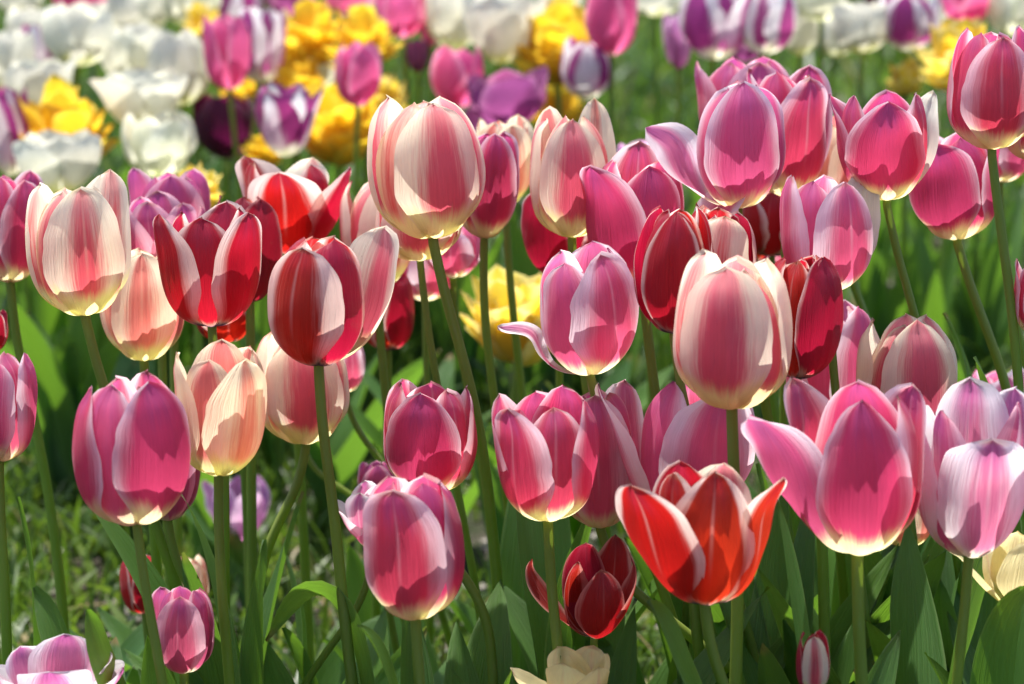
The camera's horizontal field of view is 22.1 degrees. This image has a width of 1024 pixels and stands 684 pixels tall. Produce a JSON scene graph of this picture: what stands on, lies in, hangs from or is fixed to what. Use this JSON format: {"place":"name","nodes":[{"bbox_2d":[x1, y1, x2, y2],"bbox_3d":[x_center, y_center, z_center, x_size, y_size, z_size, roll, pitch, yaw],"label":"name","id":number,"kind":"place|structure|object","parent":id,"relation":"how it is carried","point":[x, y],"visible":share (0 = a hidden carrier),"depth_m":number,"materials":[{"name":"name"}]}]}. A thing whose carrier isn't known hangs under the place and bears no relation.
{"place":"outdoors","nodes":[
{"label":"outdoors","id":0,"kind":"place"},
{"bbox_2d":[0,0,1023,683],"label":"ground","id":1,"kind":"structure","parent":0,"point":[476,530],"depth_m":2.56,"materials":[{"name":"green plant"}]},
{"bbox_2d":[0,28,34,311],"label":"tulip","id":2,"kind":"object","parent":1,"relation":"on","point":[17,45],"visible":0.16,"depth_m":3.03,"materials":[{"name":"white plant"}]},
{"bbox_2d":[0,352,40,664],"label":"tulip","id":3,"kind":"object","parent":1,"relation":"on","point":[18,393],"visible":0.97,"depth_m":1.56,"materials":[{"name":"pink plant"}]},
{"bbox_2d":[0,85,68,346],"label":"tulip","id":4,"kind":"object","parent":1,"relation":"on","point":[49,318],"visible":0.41,"depth_m":2.76,"materials":[{"name":"pink plant"}]},
{"bbox_2d":[0,309,81,501],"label":"tulip plant","id":5,"kind":"object","parent":1,"relation":"on","point":[63,351],"visible":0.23,"depth_m":2.64,"materials":[{"name":"green plant"}]},
{"bbox_2d":[5,55,78,332],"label":"tulip","id":6,"kind":"object","parent":1,"relation":"on","point":[33,75],"visible":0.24,"depth_m":2.88,"materials":[{"name":"white plant"}]},
{"bbox_2d":[0,585,124,683],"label":"tulip","id":7,"kind":"object","parent":1,"relation":"on","point":[58,654],"visible":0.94,"depth_m":1.51,"materials":[{"name":"pink plant"}]},
{"bbox_2d":[12,129,120,503],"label":"tulip","id":8,"kind":"object","parent":1,"relation":"on","point":[55,161],"visible":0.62,"depth_m":2.62,"materials":[{"name":"white plant"}]},
{"bbox_2d":[17,73,120,351],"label":"double tulip","id":9,"kind":"object","parent":1,"relation":"on","point":[61,108],"visible":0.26,"depth_m":2.74,"materials":[{"name":"yellow plant"}]},
{"bbox_2d":[0,169,144,678],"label":"tulip","id":10,"kind":"object","parent":1,"relation":"on","point":[15,194],"visible":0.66,"depth_m":1.82,"materials":[{"name":"pink plant"}]},
{"bbox_2d":[40,1,112,189],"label":"tulip","id":11,"kind":"object","parent":1,"relation":"on","point":[83,30],"visible":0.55,"depth_m":2.97,"materials":[{"name":"white plant"}]},
{"bbox_2d":[25,169,182,588],"bbox_3d":[-0.215,0.147,1.675,0.174,0.512,0.071,0,12,0],"label":"tulip","id":12,"kind":"object","parent":1,"relation":"on","point":[78,247],"visible":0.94,"depth_m":1.61,"materials":[{"name":"pink plant"}]},
{"bbox_2d":[72,369,190,683],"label":"tulip","id":13,"kind":"object","parent":1,"relation":"on","point":[131,450],"visible":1,"depth_m":1.45,"materials":[{"name":"pink plant"}]},
{"bbox_2d":[100,22,164,73],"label":"tulip","id":14,"kind":"object","parent":1,"relation":"on","point":[130,47],"visible":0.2,"depth_m":3.07,"materials":[{"name":"white plant"}]},
{"bbox_2d":[88,67,190,365],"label":"tulip","id":15,"kind":"object","parent":1,"relation":"on","point":[138,94],"visible":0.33,"depth_m":2.78,"materials":[{"name":"white plant"}]},
{"bbox_2d":[69,167,210,683],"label":"tulip","id":16,"kind":"object","parent":1,"relation":"on","point":[191,187],"visible":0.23,"depth_m":1.89,"materials":[{"name":"pink plant"}]},
{"bbox_2d":[100,248,183,576],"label":"tulip","id":17,"kind":"object","parent":1,"relation":"on","point":[142,321],"visible":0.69,"depth_m":1.71,"materials":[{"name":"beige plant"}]},
{"bbox_2d":[121,108,196,389],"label":"tulip","id":18,"kind":"object","parent":1,"relation":"on","point":[159,144],"visible":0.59,"depth_m":2.70,"materials":[{"name":"beige plant"}]},
{"bbox_2d":[129,191,204,681],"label":"tulip","id":19,"kind":"object","parent":1,"relation":"on","point":[146,210],"visible":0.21,"depth_m":1.76,"materials":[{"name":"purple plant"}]},
{"bbox_2d":[140,586,214,683],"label":"tulip","id":20,"kind":"object","parent":1,"relation":"on","point":[185,620],"visible":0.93,"depth_m":1.53,"materials":[{"name":"pink plant"}]},
{"bbox_2d":[147,27,208,362],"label":"tulip","id":21,"kind":"object","parent":1,"relation":"on","point":[181,53],"visible":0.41,"depth_m":2.98,"materials":[{"name":"white plant"}]},
{"bbox_2d":[138,200,261,680],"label":"tulip","id":22,"kind":"object","parent":1,"relation":"on","point":[209,262],"visible":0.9,"depth_m":1.61,"materials":[{"name":"red plant"}]},
{"bbox_2d":[96,491,303,683],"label":"tulip plant","id":23,"kind":"object","parent":1,"relation":"on","point":[209,670],"visible":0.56,"depth_m":1.69,"materials":[{"name":"green plant"}]},
{"bbox_2d":[122,195,282,683],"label":"tulip","id":24,"kind":"object","parent":1,"relation":"on","point":[263,212],"visible":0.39,"depth_m":1.79,"materials":[{"name":"red plant"}]},
{"bbox_2d":[173,339,267,683],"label":"tulip","id":25,"kind":"object","parent":1,"relation":"on","point":[221,390],"visible":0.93,"depth_m":1.53,"materials":[{"name":"beige plant"}]},
{"bbox_2d":[175,162,270,590],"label":"double tulip","id":26,"kind":"object","parent":1,"relation":"on","point":[198,503],"visible":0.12,"depth_m":2.35,"materials":[{"name":"yellow plant"}]},
{"bbox_2d":[193,93,253,201],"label":"tulip","id":27,"kind":"object","parent":1,"relation":"on","point":[211,120],"visible":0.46,"depth_m":2.99,"materials":[{"name":"purple plant"}]},
{"bbox_2d":[185,475,270,612],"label":"tulip","id":28,"kind":"object","parent":1,"relation":"on","point":[236,530],"visible":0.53,"depth_m":2.28,"materials":[{"name":"purple plant"}]},
{"bbox_2d":[203,13,268,338],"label":"tulip","id":29,"kind":"object","parent":1,"relation":"on","point":[227,44],"visible":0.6,"depth_m":2.83,"materials":[{"name":"pink plant"}]},
{"bbox_2d":[238,5,286,144],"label":"tulip","id":30,"kind":"object","parent":1,"relation":"on","point":[267,27],"visible":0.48,"depth_m":2.93,"materials":[{"name":"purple plant"}]},
{"bbox_2d":[230,80,323,488],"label":"tulip","id":31,"kind":"object","parent":1,"relation":"on","point":[285,118],"visible":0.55,"depth_m":2.65,"materials":[{"name":"purple plant"}]},
{"bbox_2d":[256,332,349,683],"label":"tulip","id":32,"kind":"object","parent":1,"relation":"on","point":[291,415],"visible":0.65,"depth_m":1.69,"materials":[{"name":"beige plant"}]},
{"bbox_2d":[235,156,378,683],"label":"tulip","id":33,"kind":"object","parent":1,"relation":"on","point":[302,198],"visible":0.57,"depth_m":1.82,"materials":[{"name":"red plant"}]},
{"bbox_2d":[284,0,339,157],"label":"double tulip","id":34,"kind":"object","parent":1,"relation":"on","point":[309,32],"visible":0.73,"depth_m":2.97,"materials":[{"name":"yellow plant"}]},
{"bbox_2d":[265,225,398,683],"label":"tulip","id":35,"kind":"object","parent":1,"relation":"on","point":[328,299],"visible":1,"depth_m":1.55,"materials":[{"name":"red plant"}]},
{"bbox_2d":[301,480,376,683],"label":"tulip","id":36,"kind":"object","parent":1,"relation":"on","point":[351,511],"visible":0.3,"depth_m":1.69,"materials":[{"name":"pink plant"}]},
{"bbox_2d":[305,83,378,239],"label":"double tulip","id":37,"kind":"object","parent":1,"relation":"on","point":[330,140],"visible":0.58,"depth_m":2.83,"materials":[{"name":"yellow plant"}]},
{"bbox_2d":[282,608,426,683],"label":"tulip plant","id":38,"kind":"object","parent":1,"relation":"on","point":[300,654],"visible":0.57,"depth_m":1.78,"materials":[{"name":"green plant"}]},
{"bbox_2d":[335,40,381,430],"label":"tulip","id":39,"kind":"object","parent":1,"relation":"on","point":[358,72],"visible":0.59,"depth_m":2.74,"materials":[{"name":"pink plant"}]},
{"bbox_2d":[321,2,404,411],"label":"double tulip","id":40,"kind":"object","parent":1,"relation":"on","point":[362,24],"visible":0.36,"depth_m":2.93,"materials":[{"name":"yellow plant"}]},
{"bbox_2d":[288,349,440,538],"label":"tulip plant","id":41,"kind":"object","parent":1,"relation":"on","point":[349,449],"visible":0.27,"depth_m":2.57,"materials":[{"name":"green plant"}]},
{"bbox_2d":[322,181,409,660],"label":"tulip","id":42,"kind":"object","parent":1,"relation":"on","point":[357,217],"visible":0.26,"depth_m":1.81,"materials":[{"name":"pink plant"}]},
{"bbox_2d":[345,272,413,651],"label":"tulip","id":43,"kind":"object","parent":1,"relation":"on","point":[398,316],"visible":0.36,"depth_m":1.94,"materials":[{"name":"red plant"}]},
{"bbox_2d":[376,0,424,362],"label":"tulip","id":44,"kind":"object","parent":1,"relation":"on","point":[404,18],"visible":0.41,"depth_m":3.07,"materials":[{"name":"pink plant"}]},
{"bbox_2d":[356,472,464,683],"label":"tulip","id":45,"kind":"object","parent":1,"relation":"on","point":[414,551],"visible":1,"depth_m":1.44,"materials":[{"name":"pink plant"}]},
{"bbox_2d":[350,0,471,380],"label":"tulip","id":46,"kind":"object","parent":1,"relation":"on","point":[444,23],"visible":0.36,"depth_m":3.07,"materials":[{"name":"white plant"}]},
{"bbox_2d":[346,353,496,515],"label":"tulip plant","id":47,"kind":"object","parent":1,"relation":"on","point":[371,431],"visible":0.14,"depth_m":2.47,"materials":[{"name":"green plant"}]},
{"bbox_2d":[375,209,480,620],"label":"tulip","id":48,"kind":"object","parent":1,"relation":"on","point":[414,249],"visible":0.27,"depth_m":1.73,"materials":[{"name":"pink plant"}]},
{"bbox_2d":[367,94,503,591],"bbox_3d":[-0.018,0.121,1.681,0.147,0.559,0.072,2,13,7],"label":"tulip","id":49,"kind":"object","parent":1,"relation":"on","point":[426,172],"visible":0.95,"depth_m":1.62,"materials":[{"name":"pink plant"}]},
{"bbox_2d":[383,378,497,683],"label":"tulip","id":50,"kind":"object","parent":1,"relation":"on","point":[430,428],"visible":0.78,"depth_m":1.59,"materials":[{"name":"pink plant"}]},
{"bbox_2d":[426,226,484,634],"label":"tulip","id":51,"kind":"object","parent":1,"relation":"on","point":[461,257],"visible":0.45,"depth_m":1.93,"materials":[{"name":"pink plant"}]},
{"bbox_2d":[430,44,502,394],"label":"tulip","id":52,"kind":"object","parent":1,"relation":"on","point":[451,71],"visible":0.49,"depth_m":2.84,"materials":[{"name":"pink plant"}]},
{"bbox_2d":[444,579,512,683],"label":"tulip plant","id":53,"kind":"object","parent":1,"relation":"on","point":[467,664],"visible":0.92,"depth_m":1.65,"materials":[{"name":"green plant"}]},
{"bbox_2d":[463,131,518,516],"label":"tulip","id":54,"kind":"object","parent":1,"relation":"on","point":[491,215],"visible":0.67,"depth_m":1.77,"materials":[{"name":"pink plant"}]},
{"bbox_2d":[459,264,550,594],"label":"double tulip","id":55,"kind":"object","parent":1,"relation":"on","point":[527,292],"visible":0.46,"depth_m":2.18,"materials":[{"name":"yellow plant"}]},
{"bbox_2d":[462,0,547,395],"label":"tulip","id":56,"kind":"object","parent":1,"relation":"on","point":[498,31],"visible":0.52,"depth_m":2.91,"materials":[{"name":"white plant"}]},
{"bbox_2d":[467,66,555,393],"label":"tulip","id":57,"kind":"object","parent":1,"relation":"on","point":[505,95],"visible":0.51,"depth_m":2.79,"materials":[{"name":"pink plant"}]},
{"bbox_2d":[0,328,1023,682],"bbox_3d":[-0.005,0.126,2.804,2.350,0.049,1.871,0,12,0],"label":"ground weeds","id":58,"kind":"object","parent":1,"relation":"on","point":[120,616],"visible":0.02,"depth_m":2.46,"materials":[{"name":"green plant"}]},
{"bbox_2d":[0,0,1023,508],"bbox_3d":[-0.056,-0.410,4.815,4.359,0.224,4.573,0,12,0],"label":"long grass","id":59,"kind":"structure","parent":1,"relation":"on","point":[504,385],"depth_m":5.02,"materials":[{"name":"green plant"}]},
{"bbox_2d":[476,114,572,542],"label":"tulip","id":60,"kind":"object","parent":1,"relation":"on","point":[518,127],"visible":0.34,"depth_m":1.95,"materials":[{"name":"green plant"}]},
{"bbox_2d":[510,0,590,115],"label":"double tulip","id":61,"kind":"object","parent":1,"relation":"on","point":[555,27],"visible":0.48,"depth_m":2.91,"materials":[{"name":"yellow plant"}]},
{"bbox_2d":[521,194,588,387],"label":"tulip","id":62,"kind":"object","parent":1,"relation":"on","point":[543,245],"visible":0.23,"depth_m":1.83,"materials":[{"name":"red plant"}]},
{"bbox_2d":[510,645,609,683],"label":"tulip","id":63,"kind":"object","parent":1,"relation":"on","point":[590,664],"visible":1,"depth_m":1.55,"materials":[{"name":"yellow plant"}]},
{"bbox_2d":[500,390,657,683],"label":"tulip plant","id":64,"kind":"object","parent":1,"relation":"on","point":[511,567],"visible":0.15,"depth_m":1.78,"materials":[{"name":"green plant"}]},
{"bbox_2d":[525,534,636,683],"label":"tulip","id":65,"kind":"object","parent":1,"relation":"on","point":[598,588],"visible":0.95,"depth_m":1.58,"materials":[{"name":"red plant"}]},
{"bbox_2d":[550,36,611,391],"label":"tulip","id":66,"kind":"object","parent":1,"relation":"on","point":[584,70],"visible":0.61,"depth_m":2.78,"materials":[{"name":"purple plant"}]},
{"bbox_2d":[503,585,716,683],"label":"tulip plant","id":67,"kind":"object","parent":1,"relation":"on","point":[518,615],"visible":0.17,"depth_m":1.76,"materials":[{"name":"green plant"}]},
{"bbox_2d":[451,384,769,683],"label":"tulip","id":68,"kind":"object","parent":1,"relation":"on","point":[546,445],"visible":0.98,"depth_m":1.52,"materials":[{"name":"pink plant"}]},
{"bbox_2d":[585,0,641,383],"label":"tulip","id":69,"kind":"object","parent":1,"relation":"on","point":[611,26],"visible":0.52,"depth_m":2.78,"materials":[{"name":"pink plant"}]},
{"bbox_2d":[529,97,755,683],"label":"tulip","id":70,"kind":"object","parent":1,"relation":"on","point":[565,150],"visible":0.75,"depth_m":1.68,"materials":[{"name":"pink plant"}]},
{"bbox_2d":[579,141,744,683],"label":"tulip","id":71,"kind":"object","parent":1,"relation":"on","point":[628,188],"visible":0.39,"depth_m":1.66,"materials":[{"name":"pink plant"}]},
{"bbox_2d":[662,12,690,381],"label":"tulip","id":72,"kind":"object","parent":1,"relation":"on","point":[677,48],"visible":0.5,"depth_m":2.99,"materials":[{"name":"purple plant"}]},
{"bbox_2d":[572,379,798,683],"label":"tulip","id":73,"kind":"object","parent":1,"relation":"on","point":[597,511],"visible":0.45,"depth_m":1.60,"materials":[{"name":"pink plant"}]},
{"bbox_2d":[497,240,898,662],"bbox_3d":[0.118,0.167,1.668,0.260,0.476,0.078,-4,13,-19],"label":"tulip","id":74,"kind":"object","parent":1,"relation":"on","point":[589,309],"visible":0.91,"depth_m":1.58,"materials":[{"name":"pink plant"}]},
{"bbox_2d":[595,381,813,659],"bbox_3d":[0.119,0.209,1.656,0.098,0.400,0.149,7,14,28],"label":"tulip","id":75,"kind":"object","parent":1,"relation":"on","point":[692,434],"visible":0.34,"depth_m":1.56,"materials":[{"name":"pink plant"}]},
{"bbox_2d":[679,0,747,75],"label":"tulip","id":76,"kind":"object","parent":1,"relation":"on","point":[712,30],"visible":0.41,"depth_m":2.86,"materials":[{"name":"purple plant"}]},
{"bbox_2d":[681,204,756,681],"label":"tulip","id":77,"kind":"object","parent":1,"relation":"on","point":[732,234],"visible":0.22,"depth_m":1.61,"materials":[{"name":"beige plant"}]},
{"bbox_2d":[645,80,793,542],"bbox_3d":[0.193,0.109,1.719,0.203,0.567,0.094,-3,13,-13],"label":"tulip","id":78,"kind":"object","parent":1,"relation":"on","point":[732,151],"visible":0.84,"depth_m":1.65,"materials":[{"name":"pink plant"}]},
{"bbox_2d":[673,248,792,683],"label":"tulip","id":79,"kind":"object","parent":1,"relation":"on","point":[732,337],"visible":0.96,"depth_m":1.47,"materials":[{"name":"pink plant"}]},
{"bbox_2d":[633,202,854,683],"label":"tulip","id":80,"kind":"object","parent":1,"relation":"on","point":[669,246],"visible":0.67,"depth_m":1.55,"materials":[{"name":"red plant"}]},
{"bbox_2d":[615,460,900,683],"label":"tulip","id":81,"kind":"object","parent":1,"relation":"on","point":[700,537],"visible":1,"depth_m":1.42,"materials":[{"name":"red plant"}]},
{"bbox_2d":[694,55,830,617],"bbox_3d":[0.214,0.066,1.939,0.165,0.555,0.067,0,12,0],"label":"tulip","id":82,"kind":"object","parent":1,"relation":"on","point":[730,71],"visible":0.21,"depth_m":1.87,"materials":[{"name":"pink plant"}]},
{"bbox_2d":[742,0,795,56],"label":"tulip","id":83,"kind":"object","parent":1,"relation":"on","point":[768,26],"visible":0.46,"depth_m":2.87,"materials":[{"name":"purple plant"}]},
{"bbox_2d":[746,64,832,613],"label":"tulip","id":84,"kind":"object","parent":1,"relation":"on","point":[801,95],"visible":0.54,"depth_m":1.75,"materials":[{"name":"pink plant"}]},
{"bbox_2d":[728,495,890,673],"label":"tulip plant","id":85,"kind":"object","parent":1,"relation":"on","point":[772,568],"visible":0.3,"depth_m":1.66,"materials":[{"name":"green plant"}]},
{"bbox_2d":[743,192,879,552],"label":"tulip","id":86,"kind":"object","parent":1,"relation":"on","point":[763,217],"visible":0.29,"depth_m":1.89,"materials":[{"name":"red plant"}]},
{"bbox_2d":[796,629,829,683],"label":"tulip","id":87,"kind":"object","parent":1,"relation":"on","point":[812,661],"visible":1,"depth_m":1.44,"materials":[{"name":"pink plant"}]},
{"bbox_2d":[719,377,925,683],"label":"tulip","id":88,"kind":"object","parent":1,"relation":"on","point":[846,462],"visible":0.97,"depth_m":1.44,"materials":[{"name":"pink plant"}]},
{"bbox_2d":[710,463,946,639],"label":"tulip plant","id":89,"kind":"object","parent":1,"relation":"on","point":[880,612],"visible":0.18,"depth_m":1.67,"materials":[{"name":"green plant"}]},
{"bbox_2d":[780,174,880,683],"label":"tulip","id":90,"kind":"object","parent":1,"relation":"on","point":[833,221],"visible":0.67,"depth_m":1.60,"materials":[{"name":"pink plant"}]},
{"bbox_2d":[786,299,894,606],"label":"tulip","id":91,"kind":"object","parent":1,"relation":"on","point":[856,321],"visible":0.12,"depth_m":1.70,"materials":[{"name":"pink plant"}]},
{"bbox_2d":[774,255,929,664],"bbox_3d":[0.215,0.172,1.654,0.135,0.472,0.064,-3,13,-15],"label":"tulip","id":92,"kind":"object","parent":1,"relation":"on","point":[815,292],"visible":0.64,"depth_m":1.58,"materials":[{"name":"red plant"}]},
{"bbox_2d":[831,0,900,338],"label":"tulip","id":93,"kind":"object","parent":1,"relation":"on","point":[859,27],"visible":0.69,"depth_m":2.93,"materials":[{"name":"white plant"}]},
{"bbox_2d":[829,89,962,594],"bbox_3d":[0.267,0.118,1.691,0.108,0.561,0.119,-6,14,-24],"label":"tulip","id":94,"kind":"object","parent":1,"relation":"on","point":[887,142],"visible":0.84,"depth_m":1.64,"materials":[{"name":"pink plant"}]},
{"bbox_2d":[857,0,939,338],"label":"tulip","id":95,"kind":"object","parent":1,"relation":"on","point":[908,23],"visible":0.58,"depth_m":2.93,"materials":[{"name":"purple plant"}]},
{"bbox_2d":[856,313,957,683],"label":"tulip","id":96,"kind":"object","parent":1,"relation":"on","point":[919,353],"visible":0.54,"depth_m":1.62,"materials":[{"name":"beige plant"}]},
{"bbox_2d":[884,55,985,316],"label":"double tulip","id":97,"kind":"object","parent":1,"relation":"on","point":[905,81],"visible":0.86,"depth_m":2.96,"materials":[{"name":"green plant"}]},
{"bbox_2d":[911,17,985,332],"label":"double tulip","id":98,"kind":"object","parent":1,"relation":"on","point":[936,290],"visible":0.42,"depth_m":2.86,"materials":[{"name":"yellow plant"}]},
{"bbox_2d":[889,25,1023,673],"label":"tulip","id":99,"kind":"object","parent":1,"relation":"on","point":[985,97],"visible":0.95,"depth_m":1.57,"materials":[{"name":"pink plant"}]},
{"bbox_2d":[890,377,1023,683],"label":"tulip","id":100,"kind":"object","parent":1,"relation":"on","point":[971,506],"visible":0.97,"depth_m":1.48,"materials":[{"name":"pink plant"}]},
{"bbox_2d":[909,132,1010,390],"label":"tulip","id":101,"kind":"object","parent":1,"relation":"on","point":[950,195],"visible":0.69,"depth_m":1.70,"materials":[{"name":"pink plant"}]},
{"bbox_2d":[898,0,1023,369],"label":"tulip","id":102,"kind":"object","parent":1,"relation":"on","point":[1006,17],"visible":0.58,"depth_m":3.16,"materials":[{"name":"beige plant"}]},
{"bbox_2d":[924,531,1023,683],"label":"tulip","id":103,"kind":"object","parent":1,"relation":"on","point":[996,656],"visible":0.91,"depth_m":1.52,"materials":[{"name":"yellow plant"}]},
{"bbox_2d":[941,0,1023,374],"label":"tulip","id":104,"kind":"object","parent":1,"relation":"on","point":[989,284],"visible":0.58,"depth_m":3.16,"materials":[{"name":"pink plant"}]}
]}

